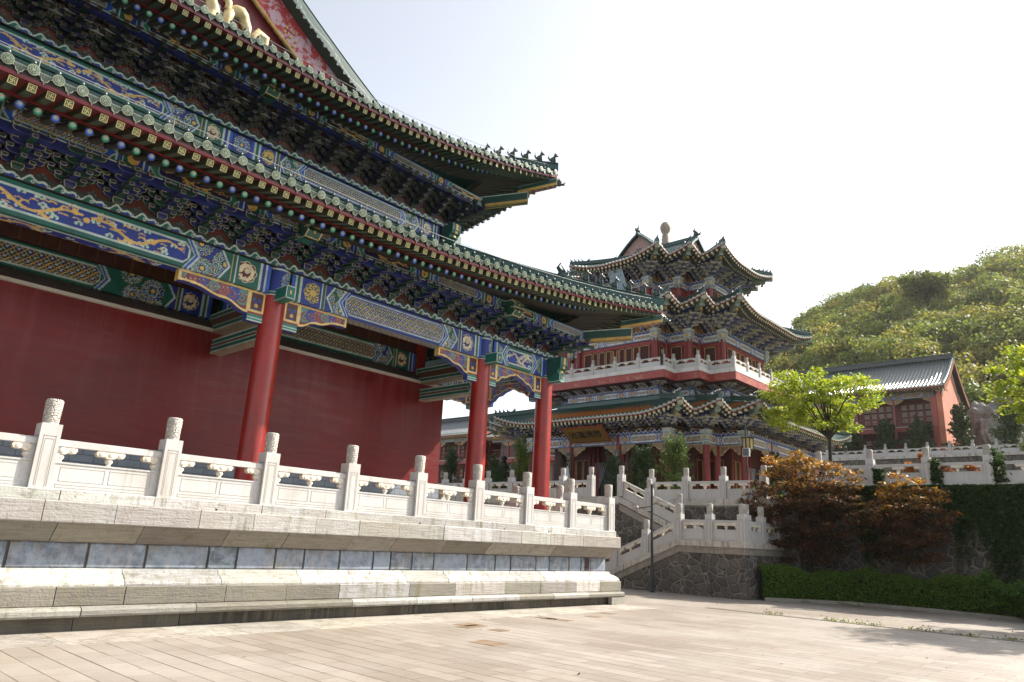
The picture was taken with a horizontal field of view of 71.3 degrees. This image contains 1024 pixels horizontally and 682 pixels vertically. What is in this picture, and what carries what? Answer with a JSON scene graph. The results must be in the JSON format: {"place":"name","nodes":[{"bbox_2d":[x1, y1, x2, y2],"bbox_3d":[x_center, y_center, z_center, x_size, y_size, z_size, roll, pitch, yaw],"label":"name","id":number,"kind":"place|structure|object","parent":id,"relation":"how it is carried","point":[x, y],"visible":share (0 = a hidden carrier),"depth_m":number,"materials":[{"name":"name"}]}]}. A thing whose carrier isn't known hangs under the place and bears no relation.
{"place":"outdoors","nodes":[
{"label":"outdoors","id":0,"kind":"place"},
{"bbox_2d":[0,588,1023,681],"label":"paving","id":1,"kind":"structure","parent":0,"point":[675,637],"depth_m":11.00,"materials":[{"name":"beige stone"}]},
{"bbox_2d":[0,485,624,633],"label":"stone platform","id":2,"kind":"structure","parent":1,"relation":"on","point":[70,560],"depth_m":12.72,"materials":[{"name":"stone"}]},
{"bbox_2d":[0,398,614,530],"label":"stone balustrade","id":3,"kind":"object","parent":2,"relation":"on","point":[45,448],"visible":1,"depth_m":13.13,"materials":[{"name":"white stone"}]},
{"bbox_2d":[0,0,670,509],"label":"temple hall","id":4,"kind":"structure","parent":2,"relation":"on","point":[232,228],"depth_m":16.35,"materials":[{"name":"red paint"}]},
{"bbox_2d":[438,485,563,511],"bbox_3d":[-3.244,6.115,26.444,13.086,1.330,0.283,-11,-21,41],"label":"stone balustrade","id":5,"kind":"object","parent":2,"relation":"on","point":[559,492],"visible":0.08,"depth_m":22.39,"materials":[{"name":"white stone"}]},
{"bbox_2d":[0,604,657,648],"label":"border paving","id":6,"kind":"structure","parent":1,"relation":"on","point":[28,640],"depth_m":11.92,"materials":[{"name":"stone"}]},
{"bbox_2d":[453,612,614,645],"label":"brown slabs","id":7,"kind":"structure","parent":1,"relation":"on","point":[473,625],"depth_m":13.42,"materials":[{"name":"stone"}]},
{"bbox_2d":[438,496,813,572],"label":"stone terrace","id":8,"kind":"structure","parent":1,"relation":"on","point":[723,509],"depth_m":29.82,"materials":[{"name":"stone"}]},
{"bbox_2d":[437,442,463,486],"bbox_3d":[-4.158,8.876,47.822,2.043,4.234,2.126,-11,-21,41],"label":"juniper","id":9,"kind":"object","parent":8,"relation":"on","point":[453,464],"visible":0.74,"depth_m":47.94,"materials":[{"name":"green plant"}]},
{"bbox_2d":[484,451,507,488],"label":"juniper","id":10,"kind":"object","parent":8,"relation":"on","point":[495,462],"visible":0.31,"depth_m":45.28,"materials":[{"name":"green plant"}]},
{"bbox_2d":[491,462,509,488],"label":"juniper","id":11,"kind":"object","parent":8,"relation":"on","point":[498,476],"visible":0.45,"depth_m":43.15,"materials":[{"name":"green plant"}]},
{"bbox_2d":[485,456,515,486],"bbox_3d":[-0.655,9.737,49.349,2.336,3.576,2.668,-11,-21,41],"label":"incense burner","id":12,"kind":"object","parent":8,"relation":"on","point":[504,458],"visible":0.24,"depth_m":49.54,"materials":[{"name":"metal"}]},
{"bbox_2d":[437,467,595,496],"bbox_3d":[-4.895,8.139,40.317,23.383,1.330,0.283,-11,-21,41],"label":"stone balustrade","id":13,"kind":"object","parent":8,"relation":"on","point":[587,490],"visible":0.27,"depth_m":34.27,"materials":[{"name":"white stone"}]},
{"bbox_2d":[505,433,532,486],"bbox_3d":[0.472,7.749,43.280,1.642,4.409,1.762,11,-17,-25],"label":"juniper","id":14,"kind":"object","parent":8,"relation":"on","point":[521,455],"visible":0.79,"depth_m":43.18,"materials":[{"name":"green plant"}]},
{"bbox_2d":[601,451,625,495],"bbox_3d":[5.417,7.067,36.807,1.693,2.728,1.767,-11,-21,41],"label":"juniper","id":15,"kind":"object","parent":8,"relation":"on","point":[614,469],"visible":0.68,"depth_m":36.81,"materials":[{"name":"green plant"}]},
{"bbox_2d":[613,443,662,497],"bbox_3d":[6.151,6.732,35.614,2.718,3.463,2.617,-3,-17,21],"label":"juniper","id":16,"kind":"object","parent":8,"relation":"on","point":[642,459],"visible":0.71,"depth_m":35.49,"materials":[{"name":"green plant"}]},
{"bbox_2d":[487,215,851,498],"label":"stepped pavilion","id":17,"kind":"structure","parent":8,"relation":"on","point":[692,370],"depth_m":44.08,"materials":[{"name":"wood"}]},
{"bbox_2d":[566,453,571,478],"bbox_3d":[3.450,8.153,43.445,0.380,2.700,0.068,-11,-21,41],"label":"couplet board","id":18,"kind":"object","parent":17,"relation":"attached to","point":[569,460],"visible":0.4,"depth_m":43.60,"materials":[{"name":"paint"}]},
{"bbox_2d":[574,459,587,486],"bbox_3d":[4.280,8.834,45.175,1.700,2.600,0.105,-11,-21,41],"label":"lattice door","id":19,"kind":"structure","parent":17,"relation":"in","point":[581,466],"depth_m":45.23,"materials":[{"name":"black wood"}]},
{"bbox_2d":[561,422,611,443],"bbox_3d":[4.404,5.407,42.467,3.000,1.131,1.063,-11,-21,41],"label":"name plaque","id":20,"kind":"object","parent":17,"relation":"hanging from","point":[589,434],"visible":0.99,"depth_m":42.31,"materials":[{"name":"paint"}]},
{"bbox_2d":[584,354,594,371],"bbox_3d":[5.120,1.559,47.297,0.850,1.420,0.105,-11,-21,41],"label":"lattice window","id":21,"kind":"structure","parent":17,"relation":"in","point":[587,358],"depth_m":47.42,"materials":[{"name":"black"}]},
{"bbox_2d":[591,349,620,369],"bbox_3d":[6.105,1.364,46.419,2.300,1.420,0.105,-11,-21,41],"label":"lattice window","id":22,"kind":"structure","parent":17,"relation":"in","point":[601,358],"depth_m":46.53,"materials":[{"name":"black"}]},
{"bbox_2d":[595,460,625,495],"bbox_3d":[6.013,8.675,43.544,2.600,2.700,0.020,-11,-21,41],"label":"open doorway","id":23,"kind":"structure","parent":17,"relation":"in","point":[601,490],"depth_m":43.89,"materials":[{"name":"paint"}]},
{"bbox_2d":[614,450,619,478],"bbox_3d":[6.035,7.640,41.140,0.382,2.700,0.068,-11,-21,41],"label":"couplet board","id":24,"kind":"object","parent":17,"relation":"attached to","point":[616,452],"visible":0.2,"depth_m":41.39,"materials":[{"name":"paint"}]},
{"bbox_2d":[608,267,626,289],"bbox_3d":[7.172,-4.106,48.104,1.150,1.852,0.916,-11,-21,41],"label":"hanging board","id":25,"kind":"object","parent":17,"relation":"hanging from","point":[617,273],"visible":0.52,"depth_m":47.93,"materials":[{"name":"paint"}]},
{"bbox_2d":[610,345,640,367],"bbox_3d":[7.219,1.143,45.426,2.300,1.420,0.105,-11,-21,41],"label":"lattice window","id":26,"kind":"structure","parent":17,"relation":"in","point":[630,353],"depth_m":45.35,"materials":[{"name":"black wood"}]},
{"bbox_2d":[638,344,650,363],"bbox_3d":[8.246,0.939,44.510,0.850,1.420,0.105,-11,-21,41],"label":"lattice window","id":27,"kind":"structure","parent":17,"relation":"in","point":[645,349],"depth_m":44.48,"materials":[{"name":"black"}]},
{"bbox_2d":[658,344,663,360],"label":"lattice window","id":28,"kind":"structure","parent":17,"relation":"in","point":[660,347],"depth_m":44.38,"materials":[{"name":"black"}]},
{"bbox_2d":[660,457,664,488],"bbox_3d":[8.923,8.149,41.878,0.105,2.600,0.775,-11,-21,41],"label":"lattice door","id":29,"kind":"structure","parent":17,"relation":"in","point":[661,478],"depth_m":41.81,"materials":[{"name":"black"}]},
{"bbox_2d":[670,345,682,363],"bbox_3d":[10.242,0.998,44.359,0.842,1.420,0.105,-11,-21,41],"label":"lattice window","id":30,"kind":"structure","parent":17,"relation":"in","point":[677,350],"depth_m":44.37,"materials":[{"name":"black"}]},
{"bbox_2d":[692,345,697,361],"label":"lattice window","id":31,"kind":"structure","parent":17,"relation":"in","point":[694,348],"depth_m":44.30,"materials":[{"name":"black wood"}]},
{"bbox_2d":[696,458,702,488],"bbox_3d":[10.960,8.200,41.691,0.105,2.600,0.775,-11,-21,41],"label":"lattice door","id":32,"kind":"structure","parent":17,"relation":"in","point":[699,462],"depth_m":41.80,"materials":[{"name":"black wood"}]},
{"bbox_2d":[704,346,716,364],"bbox_3d":[12.279,1.049,44.171,0.842,1.420,0.105,-11,-21,41],"label":"lattice window","id":33,"kind":"structure","parent":17,"relation":"in","point":[712,351],"depth_m":44.18,"materials":[{"name":"black wood"}]},
{"bbox_2d":[713,290,717,297],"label":"lattice window","id":34,"kind":"structure","parent":17,"relation":"in","point":[715,294],"depth_m":47.54,"materials":[{"name":"black"}]},
{"bbox_2d":[710,459,724,488],"bbox_3d":[11.947,8.224,41.596,1.004,2.600,0.105,-11,-21,41],"label":"lattice door","id":35,"kind":"structure","parent":17,"relation":"in","point":[722,460],"depth_m":41.87,"materials":[{"name":"black"}]},
{"bbox_2d":[726,347,731,362],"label":"lattice window","id":36,"kind":"structure","parent":17,"relation":"in","point":[728,350],"depth_m":44.13,"materials":[{"name":"black"}]},
{"bbox_2d":[734,460,741,488],"bbox_3d":[13.217,8.327,41.733,0.105,2.600,1.700,-11,-21,41],"label":"lattice door","id":37,"kind":"structure","parent":17,"relation":"in","point":[737,464],"depth_m":41.81,"materials":[{"name":"black"}]},
{"bbox_2d":[731,349,747,366],"bbox_3d":[14.430,1.446,45.200,0.105,1.420,2.300,-11,-21,41],"label":"lattice window","id":38,"kind":"structure","parent":17,"relation":"in","point":[739,356],"depth_m":45.24,"materials":[{"name":"black"}]},
{"bbox_2d":[743,356,755,371],"bbox_3d":[15.359,1.764,46.171,0.105,1.420,1.800,-11,-21,41],"label":"lattice window","id":39,"kind":"structure","parent":17,"relation":"in","point":[752,362],"depth_m":46.45,"materials":[{"name":"black"}]},
{"bbox_2d":[751,467,760,487],"bbox_3d":[14.867,9.081,43.389,0.020,2.700,2.600,-11,-21,41],"label":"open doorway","id":40,"kind":"structure","parent":17,"relation":"in","point":[756,475],"depth_m":43.70,"materials":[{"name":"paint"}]},
{"bbox_2d":[756,361,763,375],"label":"lattice window","id":41,"kind":"structure","parent":17,"relation":"in","point":[761,365],"depth_m":47.56,"materials":[{"name":"black"}]},
{"bbox_2d":[654,430,695,488],"bbox_3d":[7.947,6.041,34.450,2.104,3.687,2.462,6,-16,-12],"label":"juniper","id":42,"kind":"object","parent":8,"relation":"on","point":[675,458],"visible":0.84,"depth_m":34.35,"materials":[{"name":"green plant"}]},
{"bbox_2d":[647,465,769,498],"bbox_3d":[8.254,6.085,30.572,5.533,1.330,0.283,-11,-21,41],"label":"stone balustrade","id":43,"kind":"object","parent":8,"relation":"on","point":[722,491],"visible":0.9,"depth_m":30.40,"materials":[{"name":"white stone"}]},
{"bbox_2d":[742,422,749,487],"bbox_3d":[10.233,5.240,31.096,0.310,3.450,0.210,-11,-21,41],"label":"lamp post","id":44,"kind":"object","parent":8,"relation":"on","point":[746,452],"visible":0.69,"depth_m":31.13,"materials":[{"name":"metal"}]},
{"bbox_2d":[741,428,754,450],"bbox_3d":[12.841,5.270,38.896,0.500,1.380,0.500,-11,-21,41],"label":"wall lantern","id":45,"kind":"object","parent":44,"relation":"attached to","point":[750,443],"depth_m":38.70,"materials":[{"name":"glass"}]},
{"bbox_2d":[767,451,784,497],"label":"juniper","id":46,"kind":"object","parent":8,"relation":"on","point":[771,481],"visible":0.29,"depth_m":31.16,"materials":[{"name":"green plant"}]},
{"bbox_2d":[755,366,891,473],"bbox_3d":[15.276,4.892,35.384,6.433,7.220,4.731,-11,-21,41],"label":"broadleaf tree","id":47,"kind":"object","parent":8,"relation":"on","point":[801,414],"visible":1,"depth_m":35.24,"materials":[{"name":"green plant"}]},
{"bbox_2d":[243,603,1012,674],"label":"fallen leaves","id":48,"kind":"object","parent":1,"relation":"on","point":[737,649],"visible":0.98,"depth_m":14.76,"materials":[{"name":"brown plant"}]},
{"bbox_2d":[634,484,657,592],"bbox_3d":[5.105,7.509,27.348,0.196,3.950,1.176,13,-18,-32],"label":"lamp post","id":49,"kind":"object","parent":1,"relation":"on","point":[636,508],"visible":1,"depth_m":26.99,"materials":[{"name":"metal"}]},
{"bbox_2d":[607,496,783,599],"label":"stone wall","id":50,"kind":"structure","parent":1,"relation":"on","point":[725,569],"depth_m":26.59,"materials":[{"name":"stone"}]},
{"bbox_2d":[605,503,683,571],"bbox_3d":[4.749,8.135,28.532,4.663,3.213,0.283,-11,-21,41],"label":"stone balustrade","id":51,"kind":"object","parent":50,"relation":"on","point":[617,558],"visible":0.72,"depth_m":27.98,"materials":[{"name":"white stone"}]},
{"bbox_2d":[617,466,684,522],"bbox_3d":[5.880,6.590,30.516,3.153,2.564,0.283,-11,-21,41],"label":"stone balustrade","id":52,"kind":"object","parent":50,"relation":"on","point":[638,500],"visible":0.88,"depth_m":30.53,"materials":[{"name":"white stone"}]},
{"bbox_2d":[682,504,748,541],"bbox_3d":[7.449,6.703,26.417,2.552,1.330,0.283,-11,-21,41],"label":"stone balustrade","id":53,"kind":"object","parent":50,"relation":"on","point":[710,531],"visible":1,"depth_m":26.20,"materials":[{"name":"white stone"}]},
{"bbox_2d":[745,504,781,543],"bbox_3d":[9.383,6.912,26.817,0.283,1.330,2.963,-11,-21,41],"label":"stone balustrade","id":54,"kind":"object","parent":50,"relation":"on","point":[760,534],"visible":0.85,"depth_m":26.60,"materials":[{"name":"white stone"}]},
{"bbox_2d":[733,450,869,570],"bbox_3d":[10.999,7.034,27.169,5.330,5.648,3.202,-11,-21,41],"label":"japanese maple","id":55,"kind":"object","parent":1,"relation":"on","point":[804,502],"visible":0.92,"depth_m":26.76,"materials":[{"name":"orange plant"}]},
{"bbox_2d":[707,607,1023,642],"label":"drain grating","id":56,"kind":"object","parent":1,"relation":"on","point":[869,625],"visible":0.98,"depth_m":17.69,"materials":[{"name":"metal"}]},
{"bbox_2d":[750,600,1022,640],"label":"weeds","id":57,"kind":"object","parent":1,"relation":"on","point":[970,634],"visible":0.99,"depth_m":17.71,"materials":[{"name":"green plant"}]},
{"bbox_2d":[758,562,1023,617],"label":"clipped hedge","id":58,"kind":"object","parent":1,"relation":"on","point":[964,593],"visible":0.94,"depth_m":24.74,"materials":[{"name":"green plant"}]},
{"bbox_2d":[764,597,1023,621],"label":"kerb stones","id":59,"kind":"object","parent":1,"relation":"on","point":[905,608],"visible":0.78,"depth_m":24.18,"materials":[{"name":"stone"}]},
{"bbox_2d":[845,472,968,575],"bbox_3d":[13.775,7.039,25.041,3.871,4.765,2.778,-11,-21,41],"label":"japanese maple","id":60,"kind":"object","parent":1,"relation":"on","point":[907,538],"visible":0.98,"depth_m":24.82,"materials":[{"name":"orange plant"}]},
{"bbox_2d":[811,482,1023,583],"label":"ivy retaining wall","id":61,"kind":"structure","parent":1,"relation":"on","point":[851,560],"depth_m":25.31,"materials":[{"name":"stone"}]},
{"bbox_2d":[903,452,921,472],"bbox_3d":[15.491,4.960,27.478,0.898,1.328,1.235,-1,-16,14],"label":"red shrub","id":62,"kind":"object","parent":61,"relation":"on","point":[910,469],"visible":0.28,"depth_m":27.20,"materials":[{"name":"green plant"}]},
{"bbox_2d":[814,444,1023,483],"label":"stone balustrade","id":63,"kind":"object","parent":61,"relation":"on","point":[983,475],"visible":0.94,"depth_m":25.85,"materials":[{"name":"white stone"}]},
{"bbox_2d":[822,447,1023,585],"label":"ivy","id":64,"kind":"object","parent":61,"relation":"attached to","point":[967,499],"visible":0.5,"depth_m":24.56,"materials":[{"name":"green plant"}]},
{"bbox_2d":[940,466,955,471],"bbox_3d":[16.091,4.985,26.613,1.082,0.870,1.136,-11,-21,41],"label":"red shrub","id":65,"kind":"object","parent":61,"relation":"on","point":[944,469],"visible":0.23,"depth_m":26.32,"materials":[{"name":"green plant"}]},
{"bbox_2d":[962,465,980,470],"bbox_3d":[16.941,4.822,25.904,1.107,0.886,0.715,6,-16,-11],"label":"red shrub","id":66,"kind":"object","parent":61,"relation":"on","point":[970,467],"visible":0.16,"depth_m":25.75,"materials":[{"name":"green plant"}]},
{"bbox_2d":[982,345,1023,424],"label":"broadleaf tree","id":67,"kind":"object","parent":61,"relation":"on","point":[1008,392],"visible":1,"depth_m":30.47,"materials":[{"name":"green plant"}]},
{"bbox_2d":[1016,441,1023,451],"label":"flowering shrub","id":68,"kind":"object","parent":61,"relation":"on","point":[1021,446],"visible":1,"depth_m":26.37,"materials":[{"name":"green plant"}]},
{"bbox_2d":[976,570,1023,619],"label":"broadleaf shrub","id":69,"kind":"object","parent":1,"relation":"on","point":[987,577],"visible":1,"depth_m":21.86,"materials":[{"name":"green plant"}]},
{"bbox_2d":[566,466,569,478],"bbox_3d":[3.208,8.449,41.665,0.500,2.250,0.500,-11,-21,41],"label":"closed parasol","id":70,"kind":"object","parent":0,"point":[567,472],"visible":0.16,"depth_m":41.75,"materials":[{"name":"fabric"}]},
{"bbox_2d":[304,0,1023,418],"label":"sky","id":71,"kind":"structure","parent":0,"point":[830,145],"materials":[{"name":"white"}]},
{"bbox_2d":[550,285,1023,487],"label":"hill","id":72,"kind":"structure","parent":0,"point":[808,368],"depth_m":127.20,"materials":[{"name":"green plant"}]},
{"bbox_2d":[437,413,500,482],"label":"gallery house","id":73,"kind":"structure","parent":72,"relation":"on","point":[454,431],"depth_m":85.39,"materials":[{"name":"paint"}]},
{"bbox_2d":[439,469,443,482],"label":"window","id":74,"kind":"structure","parent":73,"relation":"in","point":[441,472],"depth_m":87.05,"materials":[{"name":"black"}]},
{"bbox_2d":[441,446,445,459],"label":"window","id":75,"kind":"structure","parent":73,"relation":"in","point":[444,447],"depth_m":87.74,"materials":[{"name":"red"}]},
{"bbox_2d":[459,468,463,482],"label":"window","id":76,"kind":"structure","parent":73,"relation":"in","point":[461,469],"depth_m":84.77,"materials":[{"name":"red"}]},
{"bbox_2d":[461,444,464,458],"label":"window","id":77,"kind":"structure","parent":73,"relation":"in","point":[462,446],"depth_m":85.54,"materials":[{"name":"red"}]},
{"bbox_2d":[486,434,554,486],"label":"gallery house","id":78,"kind":"structure","parent":72,"relation":"on","point":[507,448],"depth_m":79.89,"materials":[{"name":"paint"}]},
{"bbox_2d":[764,239,1023,413],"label":"hillside forest","id":79,"kind":"object","parent":72,"relation":"on","point":[853,322],"visible":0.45,"depth_m":127.40,"materials":[{"name":"green plant"}]},
{"bbox_2d":[781,451,1023,495],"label":"terrace","id":80,"kind":"structure","parent":72,"relation":"on","point":[977,457],"depth_m":66.06,"materials":[{"name":"stone"}]},
{"bbox_2d":[833,431,876,454],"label":"juniper","id":81,"kind":"object","parent":80,"relation":"on","point":[854,443],"visible":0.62,"depth_m":71.10,"materials":[{"name":"green plant"}]},
{"bbox_2d":[873,418,903,452],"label":"juniper","id":82,"kind":"object","parent":80,"relation":"on","point":[884,431],"visible":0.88,"depth_m":69.42,"materials":[{"name":"green plant"}]},
{"bbox_2d":[900,415,936,451],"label":"juniper","id":83,"kind":"object","parent":80,"relation":"on","point":[920,431],"visible":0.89,"depth_m":67.26,"materials":[{"name":"green plant"}]},
{"bbox_2d":[822,438,1021,458],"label":"stone balustrade","id":84,"kind":"object","parent":80,"relation":"on","point":[949,450],"visible":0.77,"depth_m":65.76,"materials":[{"name":"white stone"}]},
{"bbox_2d":[941,402,976,449],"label":"juniper","id":85,"kind":"object","parent":80,"relation":"on","point":[960,426],"visible":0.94,"depth_m":65.20,"materials":[{"name":"green plant"}]},
{"bbox_2d":[987,402,1023,447],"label":"juniper","id":86,"kind":"object","parent":80,"relation":"on","point":[1012,433],"visible":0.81,"depth_m":62.54,"materials":[{"name":"green plant"}]},
{"bbox_2d":[989,386,1023,445],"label":"boulder","id":87,"kind":"object","parent":80,"relation":"on","point":[998,405],"visible":0.01,"depth_m":72.92,"materials":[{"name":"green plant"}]},
{"bbox_2d":[894,266,954,311],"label":"broadleaf tree","id":88,"kind":"object","parent":72,"relation":"on","point":[926,283],"visible":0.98,"depth_m":138.06,"materials":[{"name":"green plant"}]},
{"bbox_2d":[967,401,1003,448],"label":"boulder","id":89,"kind":"object","parent":72,"relation":"on","point":[982,420],"visible":0.5,"depth_m":72.35,"materials":[{"name":"grey stone"}]},
{"bbox_2d":[766,353,969,454],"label":"red house","id":90,"kind":"structure","parent":0,"point":[929,389],"depth_m":72.05,"materials":[{"name":"paint"}]},
{"bbox_2d":[863,406,871,428],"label":"window","id":91,"kind":"structure","parent":90,"relation":"in","point":[866,414],"depth_m":73.90,"materials":[{"name":"red"}]},
{"bbox_2d":[865,439,873,452],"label":"window","id":92,"kind":"structure","parent":90,"relation":"in","point":[869,442],"depth_m":73.18,"materials":[{"name":"red"}]},
{"bbox_2d":[870,406,877,427],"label":"window","id":93,"kind":"structure","parent":90,"relation":"in","point":[874,413],"depth_m":73.48,"materials":[{"name":"red"}]},
{"bbox_2d":[877,405,885,421],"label":"window","id":94,"kind":"structure","parent":90,"relation":"in","point":[881,410],"depth_m":73.09,"materials":[{"name":"red"}]},
{"bbox_2d":[885,405,893,424],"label":"window","id":95,"kind":"structure","parent":90,"relation":"in","point":[888,408],"depth_m":72.61,"materials":[{"name":"red"}]},
{"bbox_2d":[900,403,908,426],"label":"window","id":96,"kind":"structure","parent":90,"relation":"in","point":[904,406],"depth_m":71.61,"materials":[{"name":"red"}]},
{"bbox_2d":[907,402,916,423],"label":"window","id":97,"kind":"structure","parent":90,"relation":"in","point":[911,406],"depth_m":71.19,"materials":[{"name":"red"}]},
{"bbox_2d":[915,402,925,422],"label":"window","id":98,"kind":"structure","parent":90,"relation":"in","point":[919,405],"depth_m":70.73,"materials":[{"name":"red"}]},
{"bbox_2d":[923,401,932,424],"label":"window","id":99,"kind":"structure","parent":90,"relation":"in","point":[927,407],"depth_m":70.26,"materials":[{"name":"red"}]},
{"bbox_2d":[928,436,934,450],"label":"window","id":100,"kind":"structure","parent":90,"relation":"in","point":[932,437],"depth_m":69.42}
]}

